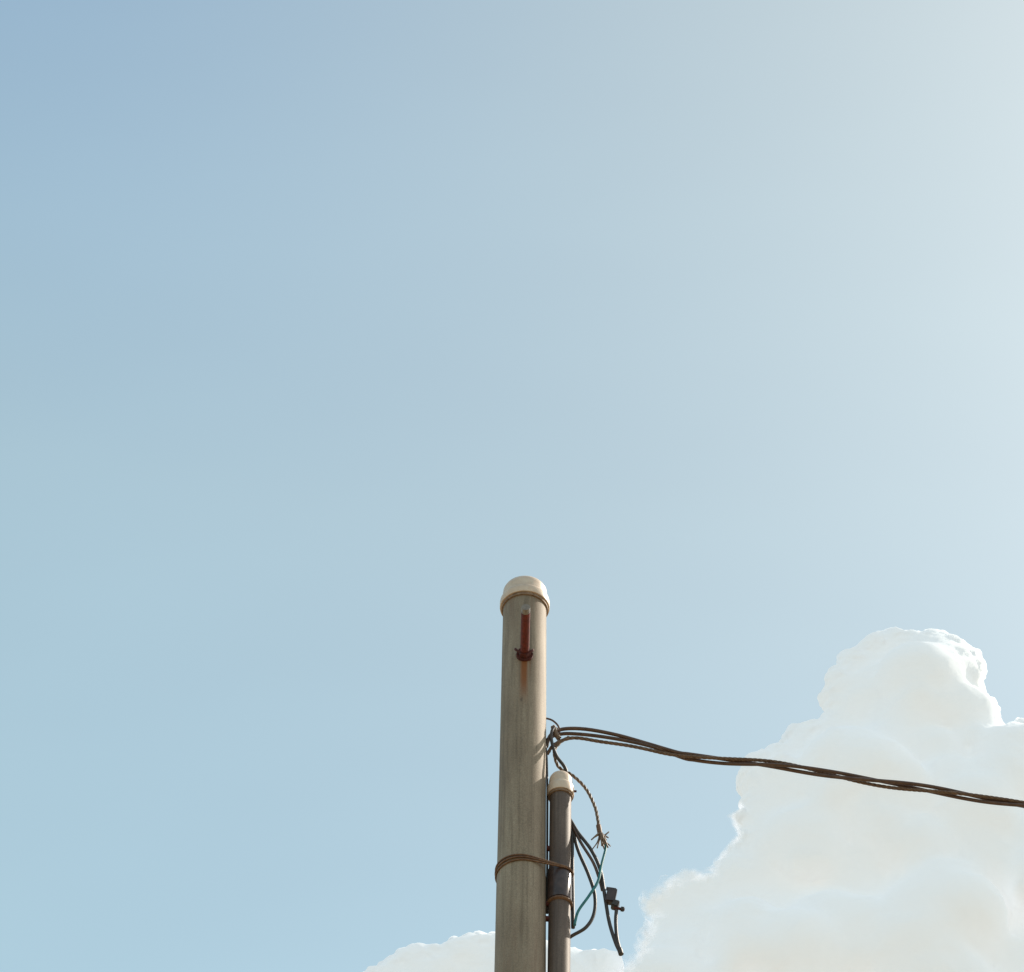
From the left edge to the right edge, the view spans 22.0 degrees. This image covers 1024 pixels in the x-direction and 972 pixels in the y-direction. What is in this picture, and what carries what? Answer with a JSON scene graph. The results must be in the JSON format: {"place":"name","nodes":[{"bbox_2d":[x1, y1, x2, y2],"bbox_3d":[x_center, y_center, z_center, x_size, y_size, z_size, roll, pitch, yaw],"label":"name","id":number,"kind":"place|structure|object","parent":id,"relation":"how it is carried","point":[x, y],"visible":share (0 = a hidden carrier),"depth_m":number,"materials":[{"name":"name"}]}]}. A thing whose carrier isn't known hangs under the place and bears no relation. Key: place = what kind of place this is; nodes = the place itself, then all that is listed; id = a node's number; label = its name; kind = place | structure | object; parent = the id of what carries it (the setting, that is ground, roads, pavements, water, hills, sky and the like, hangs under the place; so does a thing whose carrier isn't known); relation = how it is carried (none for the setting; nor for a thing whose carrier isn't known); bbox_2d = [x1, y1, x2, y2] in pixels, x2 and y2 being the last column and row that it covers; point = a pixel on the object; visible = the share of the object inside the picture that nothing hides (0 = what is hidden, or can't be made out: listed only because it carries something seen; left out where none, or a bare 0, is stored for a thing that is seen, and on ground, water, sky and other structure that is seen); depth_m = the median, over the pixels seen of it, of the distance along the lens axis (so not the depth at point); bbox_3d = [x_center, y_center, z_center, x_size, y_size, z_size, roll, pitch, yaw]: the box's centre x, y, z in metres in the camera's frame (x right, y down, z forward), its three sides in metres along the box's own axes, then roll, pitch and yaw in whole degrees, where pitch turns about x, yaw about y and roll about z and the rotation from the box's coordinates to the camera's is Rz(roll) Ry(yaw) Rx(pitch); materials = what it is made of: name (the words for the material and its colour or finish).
{"place":"outdoors","nodes":[
{"label":"outdoors","id":0,"kind":"place"},
{"bbox_2d":[363,930,624,971],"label":"cloud","id":1,"kind":"structure","parent":0,"point":[474,951],"depth_m":3306.59,"materials":[{"name":"white"}]},
{"bbox_2d":[0,0,1023,971],"label":"sky","id":2,"kind":"structure","parent":0,"point":[328,329],"materials":[{"name":"blue"}]},
{"bbox_2d":[624,627,1023,971],"bbox_3d":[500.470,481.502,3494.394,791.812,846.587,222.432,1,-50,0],"label":"cloud","id":3,"kind":"structure","parent":0,"point":[815,874],"depth_m":3412.38,"materials":[{"name":"white"}]},
{"label":"ground","id":4,"kind":"structure","parent":0,"visible":0},
{"bbox_2d":[494,576,573,971],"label":"utility pole","id":5,"kind":"object","parent":4,"relation":"on","point":[520,921],"visible":0.98,"depth_m":8.33,"materials":[{"name":"concrete"}]},
{"bbox_2d":[546,770,576,971],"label":"conduit pipe","id":6,"kind":"object","parent":5,"relation":"attached to","point":[560,795],"visible":1,"depth_m":8.08,"materials":[{"name":"grey plastic"}]},
{"bbox_2d":[570,819,623,955],"bbox_3d":[0.240,1.221,8.117,0.198,0.593,0.035,-8,-51,7],"label":"loose cable","id":7,"kind":"object","parent":6,"relation":"attached to","point":[575,832],"visible":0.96,"depth_m":8.09,"materials":[{"name":"black rubber"}]},
{"bbox_2d":[605,887,624,911],"bbox_3d":[0.315,1.267,8.049,0.060,0.097,0.027,1,-50,0],"label":"cable connector","id":8,"kind":"object","parent":7,"relation":"attached to","point":[610,898],"visible":1,"depth_m":8.04,"materials":[{"name":"grey plastic"}]},
{"bbox_2d":[546,727,610,925],"bbox_3d":[0.206,1.076,8.297,0.209,0.844,0.074,1,-50,0],"label":"drop wire","id":9,"kind":"object","parent":5,"relation":"attached to","point":[602,837],"visible":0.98,"depth_m":8.29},
{"bbox_2d":[546,717,1023,807],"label":"overhead cable","id":10,"kind":"object","parent":5,"relation":"attached to","point":[829,773],"visible":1,"depth_m":8.49,"materials":[{"name":"black rubber"}]}
]}

